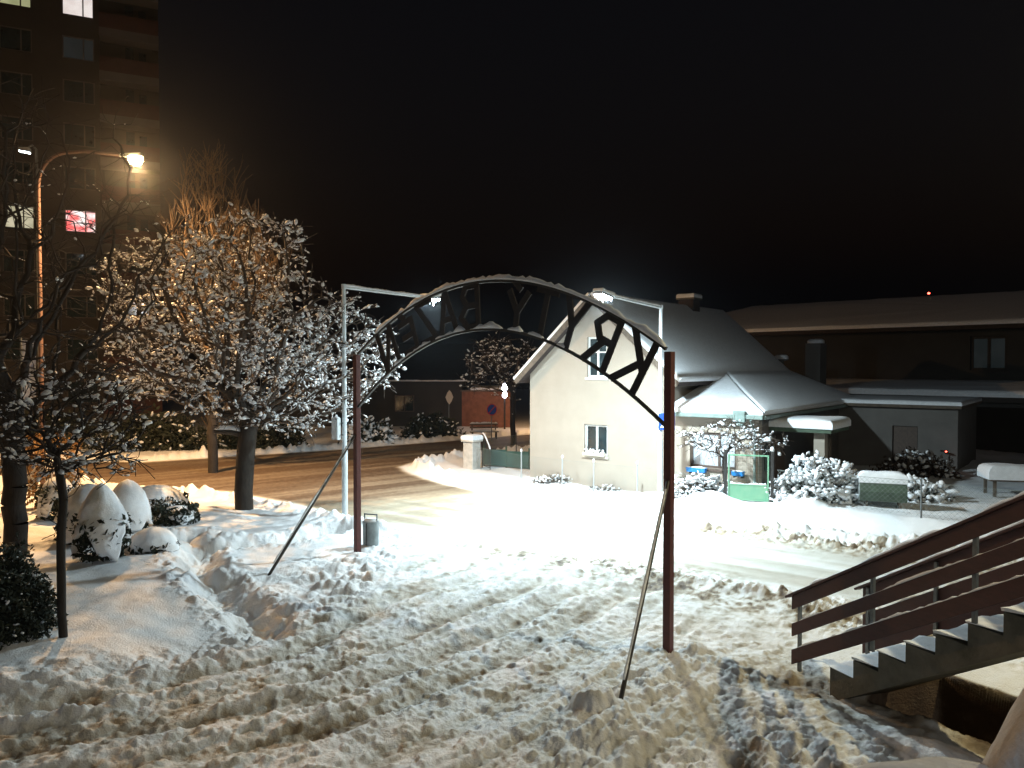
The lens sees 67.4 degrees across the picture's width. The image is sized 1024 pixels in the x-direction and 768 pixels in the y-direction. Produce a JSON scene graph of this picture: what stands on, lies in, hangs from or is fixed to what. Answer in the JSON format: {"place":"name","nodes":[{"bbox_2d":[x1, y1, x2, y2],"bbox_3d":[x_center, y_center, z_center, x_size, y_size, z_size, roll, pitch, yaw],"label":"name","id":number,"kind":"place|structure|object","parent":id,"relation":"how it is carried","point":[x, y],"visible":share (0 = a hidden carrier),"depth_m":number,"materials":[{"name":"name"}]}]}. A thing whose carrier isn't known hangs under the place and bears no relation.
{"place":"outdoors","nodes":[
{"label":"outdoors","id":0,"kind":"place"},
{"bbox_2d":[20,338,35,398],"bbox_3d":[-15.450,1.126,24.536,0.450,5.245,0.096,0,1,-12],"label":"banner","id":1,"kind":"object","parent":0,"point":[30,374],"visible":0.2,"depth_m":24.48,"materials":[{"name":"fabric"}]},
{"bbox_2d":[0,532,936,767],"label":"driveway","id":2,"kind":"structure","parent":0,"point":[436,652],"depth_m":10.60,"materials":[{"name":"white snow"}]},
{"bbox_2d":[785,491,1023,699],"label":"staircase","id":3,"kind":"structure","parent":2,"relation":"on","point":[975,621],"depth_m":9.46,"materials":[{"name":"wood"}]},
{"bbox_2d":[0,431,1011,605],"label":"road","id":4,"kind":"structure","parent":0,"point":[395,491],"depth_m":22.08,"materials":[{"name":"white snow"}]},
{"bbox_2d":[18,144,39,443],"bbox_3d":[-21.235,-3.478,33.927,0.830,14.137,0.200,0,1,0],"label":"white lamp","id":5,"kind":"object","parent":4,"relation":"on","point":[27,150],"visible":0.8,"depth_m":33.76,"materials":[{"name":"white metal"}]},
{"bbox_2d":[155,141,293,472],"bbox_3d":[-11.580,-3.067,31.538,5.438,13.596,4.357,0,1,0],"label":"upright tree","id":6,"kind":"object","parent":4,"relation":"on","point":[212,442],"visible":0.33,"depth_m":31.18,"materials":[{"name":"brown plant"}]},
{"bbox_2d":[338,415,398,443],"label":"roadside shrub","id":7,"kind":"object","parent":4,"relation":"on","point":[369,433],"visible":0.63,"depth_m":42.83,"materials":[{"name":"green plant"}]},
{"bbox_2d":[470,422,498,438],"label":"bench","id":8,"kind":"object","parent":4,"relation":"on","point":[472,431],"visible":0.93,"depth_m":46.24,"materials":[{"name":"brown wood"}]},
{"bbox_2d":[456,331,540,444],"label":"roadside tree","id":9,"kind":"object","parent":4,"relation":"on","point":[506,381],"visible":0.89,"depth_m":42.38,"materials":[{"name":"brown plant"}]},
{"bbox_2d":[0,388,1023,762],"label":"ground","id":10,"kind":"structure","parent":0,"point":[212,588],"depth_m":15.73,"materials":[{"name":"white snow"}]},
{"bbox_2d":[0,531,68,650],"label":"conifer bush","id":11,"kind":"object","parent":10,"relation":"on","point":[22,596],"visible":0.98,"depth_m":12.08,"materials":[{"name":"green plant"}]},
{"bbox_2d":[25,431,82,509],"bbox_3d":[-13.885,2.663,23.272,1.700,2.450,1.680,0,1,0],"label":"leafy shrub","id":12,"kind":"object","parent":10,"relation":"on","point":[71,476],"visible":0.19,"depth_m":23.10,"materials":[{"name":"brown plant"}]},
{"bbox_2d":[33,477,78,520],"bbox_3d":[-12.595,3.230,21.274,1.179,1.350,1.148,0,1,0],"label":"snowy shrub","id":13,"kind":"object","parent":10,"relation":"on","point":[47,499],"visible":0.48,"depth_m":20.89,"materials":[{"name":"white snow"}]},
{"bbox_2d":[25,409,104,450],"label":"dark hedge","id":14,"kind":"object","parent":10,"relation":"on","point":[85,444],"visible":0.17,"depth_m":40.29,"materials":[{"name":"green plant"}]},
{"bbox_2d":[52,483,95,546],"bbox_3d":[-10.316,3.214,18.676,1.584,1.601,1.564,0,1,0],"label":"snowy shrub","id":15,"kind":"object","parent":10,"relation":"on","point":[77,499],"visible":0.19,"depth_m":18.19,"materials":[{"name":"white snow"}]},
{"bbox_2d":[0,0,162,432],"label":"apartment block","id":16,"kind":"structure","parent":10,"relation":"on","point":[90,59],"depth_m":49.69,"materials":[{"name":"brown brick"}]},
{"bbox_2d":[0,0,30,7],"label":"window","id":17,"kind":"structure","parent":16,"relation":"in","point":[23,3],"depth_m":48.12,"materials":[{"name":"yellow glass"}]},
{"bbox_2d":[0,25,31,52],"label":"window","id":18,"kind":"structure","parent":16,"relation":"in","point":[12,38],"depth_m":48.10,"materials":[{"name":"black glass"}]},
{"bbox_2d":[0,70,32,96],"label":"window","id":19,"kind":"structure","parent":16,"relation":"in","point":[26,81],"depth_m":48.16,"materials":[{"name":"black glass"}]},
{"bbox_2d":[0,115,32,140],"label":"window","id":20,"kind":"structure","parent":16,"relation":"in","point":[27,135],"depth_m":48.25,"materials":[{"name":"black glass"}]},
{"bbox_2d":[1,160,33,184],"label":"window","id":21,"kind":"structure","parent":16,"relation":"in","point":[23,167],"depth_m":48.36,"materials":[{"name":"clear glass"}]},
{"bbox_2d":[2,204,34,228],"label":"window","id":22,"kind":"structure","parent":16,"relation":"in","point":[30,221],"depth_m":48.50,"materials":[{"name":"grey glass"}]},
{"bbox_2d":[2,249,34,272],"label":"window","id":23,"kind":"structure","parent":16,"relation":"in","point":[21,253],"depth_m":48.40,"materials":[{"name":"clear glass"}]},
{"bbox_2d":[3,293,35,316],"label":"window","id":24,"kind":"structure","parent":16,"relation":"in","point":[31,301],"depth_m":48.59,"materials":[{"name":"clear glass"}]},
{"bbox_2d":[4,337,36,360],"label":"window","id":25,"kind":"structure","parent":16,"relation":"in","point":[16,352],"depth_m":48.44,"materials":[{"name":"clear glass"}]},
{"bbox_2d":[62,0,93,18],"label":"window","id":26,"kind":"structure","parent":16,"relation":"in","point":[81,8],"depth_m":49.54,"materials":[{"name":"grey glass"}]},
{"bbox_2d":[62,35,93,61],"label":"window","id":27,"kind":"structure","parent":16,"relation":"in","point":[77,48],"depth_m":49.55,"materials":[{"name":"grey"}]},
{"bbox_2d":[63,79,94,104],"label":"window","id":28,"kind":"structure","parent":16,"relation":"in","point":[75,91],"depth_m":49.64,"materials":[{"name":"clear glass"}]},
{"bbox_2d":[63,122,94,147],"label":"window","id":29,"kind":"structure","parent":16,"relation":"in","point":[82,135],"depth_m":49.70,"materials":[{"name":"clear glass"}]},
{"bbox_2d":[64,166,95,190],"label":"window","id":30,"kind":"structure","parent":16,"relation":"in","point":[79,175],"depth_m":49.80,"materials":[{"name":"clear glass"}]},
{"bbox_2d":[64,209,95,232],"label":"window","id":31,"kind":"structure","parent":16,"relation":"in","point":[91,216],"depth_m":49.82,"materials":[{"name":"pink glass"}]},
{"bbox_2d":[65,252,96,275],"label":"window","id":32,"kind":"structure","parent":16,"relation":"in","point":[67,256],"depth_m":49.78,"materials":[{"name":"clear glass"}]},
{"bbox_2d":[66,295,97,317],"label":"window","id":33,"kind":"structure","parent":16,"relation":"in","point":[93,308],"depth_m":49.95,"materials":[{"name":"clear glass"}]},
{"bbox_2d":[66,338,97,360],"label":"window","id":34,"kind":"structure","parent":16,"relation":"in","point":[76,342],"depth_m":49.90,"materials":[{"name":"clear glass"}]},
{"bbox_2d":[67,381,98,402],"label":"window","id":35,"kind":"structure","parent":16,"relation":"in","point":[75,384],"depth_m":50.04,"materials":[{"name":"clear glass"}]},
{"bbox_2d":[0,349,162,637],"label":"young tree","id":36,"kind":"object","parent":10,"relation":"on","point":[54,452],"visible":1,"depth_m":11.99,"materials":[{"name":"brown plant"}]},
{"bbox_2d":[37,150,143,486],"bbox_3d":[-14.792,-2.170,27.017,3.682,12.066,0.500,0,1,-2],"label":"street lamp","id":37,"kind":"object","parent":10,"relation":"on","point":[137,157],"visible":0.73,"depth_m":26.85,"materials":[{"name":"grey metal"}]},
{"bbox_2d":[0,75,199,557],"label":"bare tree","id":38,"kind":"object","parent":10,"relation":"on","point":[13,502],"visible":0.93,"depth_m":16.92,"materials":[{"name":"brown plant"}]},
{"bbox_2d":[71,483,133,563],"bbox_3d":[-8.734,3.000,16.370,1.216,1.800,1.231,0,1,0],"label":"snowy shrub","id":39,"kind":"object","parent":10,"relation":"on","point":[103,521],"visible":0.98,"depth_m":16.05,"materials":[{"name":"white snow"}]},
{"bbox_2d":[112,479,152,531],"bbox_3d":[-9.960,3.202,19.881,1.225,1.500,1.285,0,1,0],"label":"snowy shrub","id":40,"kind":"object","parent":10,"relation":"on","point":[132,497],"visible":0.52,"depth_m":19.62,"materials":[{"name":"white snow"}]},
{"bbox_2d":[125,527,179,554],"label":"snowy shrub","id":41,"kind":"object","parent":10,"relation":"on","point":[153,540],"visible":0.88,"depth_m":17.02,"materials":[{"name":"white snow"}]},
{"bbox_2d":[89,403,218,452],"bbox_3d":[-18.675,2.290,40.094,6.666,2.720,2.812,0,1,0],"label":"dark hedge","id":42,"kind":"object","parent":10,"relation":"on","point":[159,430],"visible":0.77,"depth_m":39.65,"materials":[{"name":"green plant"}]},
{"bbox_2d":[142,485,188,514],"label":"snowy shrub","id":43,"kind":"object","parent":10,"relation":"on","point":[159,494],"visible":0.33,"depth_m":22.04,"materials":[{"name":"white snow"}]},
{"bbox_2d":[152,501,201,526],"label":"snowy shrub","id":44,"kind":"object","parent":10,"relation":"on","point":[181,514],"visible":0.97,"depth_m":20.76,"materials":[{"name":"green plant"}]},
{"bbox_2d":[85,202,406,509],"bbox_3d":[-7.699,-0.745,23.001,9.745,9.298,6.813,0,1,0],"label":"snowy tree","id":45,"kind":"object","parent":10,"relation":"on","point":[240,407],"visible":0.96,"depth_m":22.58,"materials":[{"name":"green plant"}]},
{"bbox_2d":[217,411,310,449],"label":"dark hedge","id":46,"kind":"object","parent":10,"relation":"on","point":[271,436],"visible":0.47,"depth_m":40.79,"materials":[{"name":"green plant"}]},
{"bbox_2d":[362,513,378,545],"bbox_3d":[-3.383,3.502,18.381,0.400,0.800,0.416,0,1,20],"label":"litter bin","id":47,"kind":"object","parent":10,"relation":"on","point":[370,531],"visible":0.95,"depth_m":18.24,"materials":[{"name":"metal"}]},
{"bbox_2d":[341,284,440,514],"bbox_3d":[-3.668,0.497,23.732,0.330,6.878,4.009,1,2,38],"label":"crossing lamp","id":48,"kind":"object","parent":10,"relation":"on","point":[344,287],"visible":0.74,"depth_m":22.20,"materials":[{"name":"grey metal"}]},
{"bbox_2d":[332,416,343,439],"bbox_3d":[-5.007,1.254,22.015,0.360,0.684,0.155,1,2,38],"label":"cable box","id":49,"kind":"object","parent":48,"relation":"attached to","point":[336,428],"visible":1,"depth_m":21.97,"materials":[{"name":"grey metal"}]},
{"bbox_2d":[284,344,512,427],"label":"building","id":50,"kind":"structure","parent":10,"relation":"on","point":[429,378],"depth_m":55.06,"materials":[{"name":"red brick"}]},
{"bbox_2d":[333,395,352,411],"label":"window","id":51,"kind":"structure","parent":50,"relation":"in","point":[334,400],"depth_m":54.96,"materials":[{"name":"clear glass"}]},
{"bbox_2d":[394,395,413,411],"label":"window","id":52,"kind":"structure","parent":50,"relation":"in","point":[403,403],"depth_m":54.96,"materials":[{"name":"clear glass"}]},
{"bbox_2d":[399,410,465,438],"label":"dark hedge","id":53,"kind":"object","parent":10,"relation":"on","point":[428,427],"visible":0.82,"depth_m":46.23,"materials":[{"name":"green plant"}]},
{"bbox_2d":[445,390,452,422],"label":"priority sign","id":54,"kind":"object","parent":10,"relation":"on","point":[449,397],"visible":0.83,"depth_m":47.03,"materials":[{"name":"grey metal"}]},
{"bbox_2d":[268,274,674,698],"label":"gateway arch","id":55,"kind":"structure","parent":10,"relation":"on","point":[640,364],"depth_m":13.36,"materials":[{"name":"red paint"}]},
{"bbox_2d":[461,434,482,469],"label":"gate pillar","id":56,"kind":"structure","parent":10,"relation":"on","point":[471,452],"depth_m":32.77,"materials":[{"name":"stone"}]},
{"bbox_2d":[482,432,490,469],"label":"iron gate","id":57,"kind":"structure","parent":10,"relation":"on","point":[483,433],"depth_m":32.99,"materials":[{"name":"metal"}]},
{"bbox_2d":[487,404,496,440],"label":"no stopping sign","id":58,"kind":"object","parent":10,"relation":"on","point":[491,409],"visible":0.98,"depth_m":44.55,"materials":[{"name":"blue metal"}]},
{"bbox_2d":[502,384,506,428],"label":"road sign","id":59,"kind":"object","parent":10,"relation":"on","point":[504,393],"visible":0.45,"depth_m":52.24,"materials":[{"name":"metal"}]},
{"bbox_2d":[483,445,529,469],"bbox_3d":[-0.258,3.302,33.136,2.490,1.220,0.082,1,2,37],"label":"green fence","id":60,"kind":"object","parent":10,"relation":"on","point":[502,454],"visible":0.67,"depth_m":33.04,"materials":[{"name":"green metal"}]},
{"bbox_2d":[483,432,529,451],"bbox_3d":[1.995,3.023,39.254,0.116,1.683,11.930,1,2,33],"label":"wire fence","id":61,"kind":"object","parent":10,"relation":"on","point":[509,443],"visible":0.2,"depth_m":36.31,"materials":[{"name":"metal"}]},
{"bbox_2d":[528,474,572,483],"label":"snowy plants","id":62,"kind":"object","parent":10,"relation":"on","point":[542,480],"visible":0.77,"depth_m":28.77,"materials":[{"name":"white snow"}]},
{"bbox_2d":[477,447,706,494],"bbox_3d":[2.151,3.317,28.034,0.670,1.734,11.814,-1,2,-41],"label":"wire fence","id":63,"kind":"object","parent":10,"relation":"on","point":[636,477],"visible":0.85,"depth_m":27.86,"materials":[{"name":"metal"}]},
{"bbox_2d":[584,484,622,491],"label":"snowy plants","id":64,"kind":"object","parent":10,"relation":"on","point":[589,488],"visible":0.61,"depth_m":27.38,"materials":[{"name":"white snow"}]},
{"bbox_2d":[593,288,662,491],"bbox_3d":[3.590,0.488,23.046,0.330,6.421,3.904,1,2,38],"label":"crossing lamp","id":65,"kind":"object","parent":10,"relation":"on","point":[602,294],"visible":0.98,"depth_m":24.44,"materials":[{"name":"white metal"}]},
{"bbox_2d":[657,413,663,429],"bbox_3d":[4.919,1.196,24.510,0.550,0.540,0.128,0,1,-8],"label":"crossing sign","id":66,"kind":"object","parent":65,"relation":"attached to","point":[661,416],"visible":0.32,"depth_m":24.43,"materials":[{"name":"metal"}]},
{"bbox_2d":[513,292,854,491],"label":"house","id":67,"kind":"structure","parent":10,"relation":"on","point":[726,364],"depth_m":27.90,"materials":[{"name":"paint"}]},
{"bbox_2d":[582,446,605,456],"bbox_3d":[2.973,2.428,27.936,0.924,0.375,0.197,1,2,40],"label":"flower box","id":68,"kind":"object","parent":67,"relation":"on","point":[591,452],"visible":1,"depth_m":27.89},
{"bbox_2d":[582,424,608,459],"bbox_3d":[3.095,2.097,28.075,1.110,1.230,0.260,1,2,38],"label":"window","id":69,"kind":"structure","parent":67,"relation":"in","point":[595,435],"depth_m":28.10,"materials":[{"name":"white paint"}]},
{"bbox_2d":[585,337,607,379],"bbox_3d":[3.127,-0.932,27.978,0.950,1.570,0.260,1,2,38],"label":"window","id":70,"kind":"structure","parent":67,"relation":"in","point":[597,358],"depth_m":28.07,"materials":[{"name":"white paint"}]},
{"bbox_2d":[686,466,706,473],"bbox_3d":[6.134,2.842,25.460,0.677,0.264,0.308,1,2,38],"label":"blue trough","id":71,"kind":"object","parent":67,"relation":"attached to","point":[691,469],"visible":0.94,"depth_m":25.34,"materials":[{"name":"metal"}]},
{"bbox_2d":[691,431,735,472],"bbox_3d":[6.646,2.237,25.354,1.720,1.280,0.260,1,2,38],"label":"window","id":72,"kind":"structure","parent":67,"relation":"in","point":[702,460],"depth_m":25.44,"materials":[{"name":"white glass"}]},
{"bbox_2d":[731,470,744,477],"bbox_3d":[7.253,2.877,24.586,0.378,0.235,0.308,1,2,38],"label":"blue trough","id":73,"kind":"object","parent":67,"relation":"attached to","point":[740,473],"visible":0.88,"depth_m":24.48,"materials":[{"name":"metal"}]},
{"bbox_2d":[764,442,771,470],"bbox_3d":[8.327,2.356,24.983,0.030,0.900,0.600,1,2,38],"label":"window","id":74,"kind":"structure","parent":67,"relation":"in","point":[765,458],"depth_m":24.84,"materials":[{"name":"glass"}]},
{"bbox_2d":[774,433,784,488],"bbox_3d":[9.008,2.685,25.855,0.040,2.000,0.900,1,2,38],"label":"door","id":75,"kind":"structure","parent":67,"relation":"in","point":[779,464],"depth_m":25.79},
{"bbox_2d":[674,471,730,497],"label":"snowy bush","id":76,"kind":"object","parent":10,"relation":"on","point":[700,482],"visible":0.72,"depth_m":23.36,"materials":[{"name":"white snow"}]},
{"bbox_2d":[675,414,790,491],"bbox_3d":[6.742,2.246,23.640,3.618,2.679,2.271,0,1,0],"label":"garden tree","id":77,"kind":"object","parent":10,"relation":"on","point":[700,434],"visible":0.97,"depth_m":23.50,"materials":[{"name":"white plant"}]},
{"bbox_2d":[723,445,773,501],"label":"garden gate","id":78,"kind":"structure","parent":10,"relation":"on","point":[749,492],"depth_m":22.80,"materials":[{"name":"metal"}]},
{"bbox_2d":[764,450,864,504],"bbox_3d":[8.967,2.788,22.597,3.014,1.658,2.360,1,2,27],"label":"snowy hedge","id":79,"kind":"object","parent":10,"relation":"on","point":[815,464],"visible":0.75,"depth_m":22.15,"materials":[{"name":"white plant"}]},
{"bbox_2d":[726,291,1023,453],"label":"building","id":80,"kind":"structure","parent":10,"relation":"on","point":[964,345],"depth_m":42.11,"materials":[{"name":"brown"}]},
{"bbox_2d":[775,355,788,364],"bbox_3d":[12.980,-0.398,37.001,0.660,2.032,0.628,1,2,45],"label":"chimney","id":81,"kind":"object","parent":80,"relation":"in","point":[781,358],"visible":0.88,"depth_m":36.73,"materials":[{"name":"grey"}]},
{"bbox_2d":[968,336,1007,372],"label":"window","id":82,"kind":"structure","parent":80,"relation":"in","point":[987,352],"depth_m":40.13,"materials":[{"name":"grey glass"}]},
{"bbox_2d":[857,470,907,508],"bbox_3d":[10.450,3.006,21.678,1.240,1.116,0.720,0,1,20],"label":"green box","id":83,"kind":"object","parent":10,"relation":"on","point":[891,476],"visible":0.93,"depth_m":21.41,"materials":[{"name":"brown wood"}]},
{"bbox_2d":[778,470,1022,520],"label":"wire fence","id":84,"kind":"object","parent":10,"relation":"on","point":[920,493],"visible":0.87,"depth_m":20.37,"materials":[{"name":"grey metal"}]},
{"bbox_2d":[838,395,981,471],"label":"shed","id":85,"kind":"structure","parent":10,"relation":"on","point":[880,427],"depth_m":30.27,"materials":[{"name":"grey paint"}]},
{"bbox_2d":[893,426,917,461],"bbox_3d":[15.395,2.770,30.065,0.840,2.230,0.050,1,2,38],"label":"door","id":86,"kind":"structure","parent":85,"relation":"in","point":[904,436],"depth_m":30.04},
{"bbox_2d":[869,446,964,478],"bbox_3d":[14.540,2.839,27.664,3.242,1.282,1.879,0,1,0],"label":"garden bush","id":87,"kind":"object","parent":10,"relation":"on","point":[924,463],"visible":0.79,"depth_m":27.38,"materials":[{"name":"green plant"}]},
{"bbox_2d":[907,473,959,503],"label":"garden bush","id":88,"kind":"object","parent":10,"relation":"on","point":[926,488],"visible":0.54,"depth_m":22.59,"materials":[{"name":"white plant"}]},
{"bbox_2d":[977,463,1023,496],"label":"garden table","id":89,"kind":"object","parent":10,"relation":"on","point":[995,473],"visible":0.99,"depth_m":23.19,"materials":[{"name":"white wood"}]},
{"bbox_2d":[158,0,1023,388],"label":"sky","id":90,"kind":"structure","parent":0,"point":[735,154],"materials":[{"name":"black"}]},
{"bbox_2d":[805,339,826,384],"bbox_3d":[14.630,-0.777,36.992,0.792,2.790,0.753,1,2,45],"label":"chimney","id":91,"kind":"object","parent":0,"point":[815,359],"visible":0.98,"depth_m":36.71,"materials":[{"name":"grey paint"}]},
{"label":"terrace","id":92,"kind":"structure","parent":0,"visible":0},
{"bbox_2d":[856,688,1023,767],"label":"terrace parapet","id":93,"kind":"structure","parent":92,"relation":"on","point":[1006,749],"depth_m":2.10,"materials":[{"name":"concrete"}]}
]}

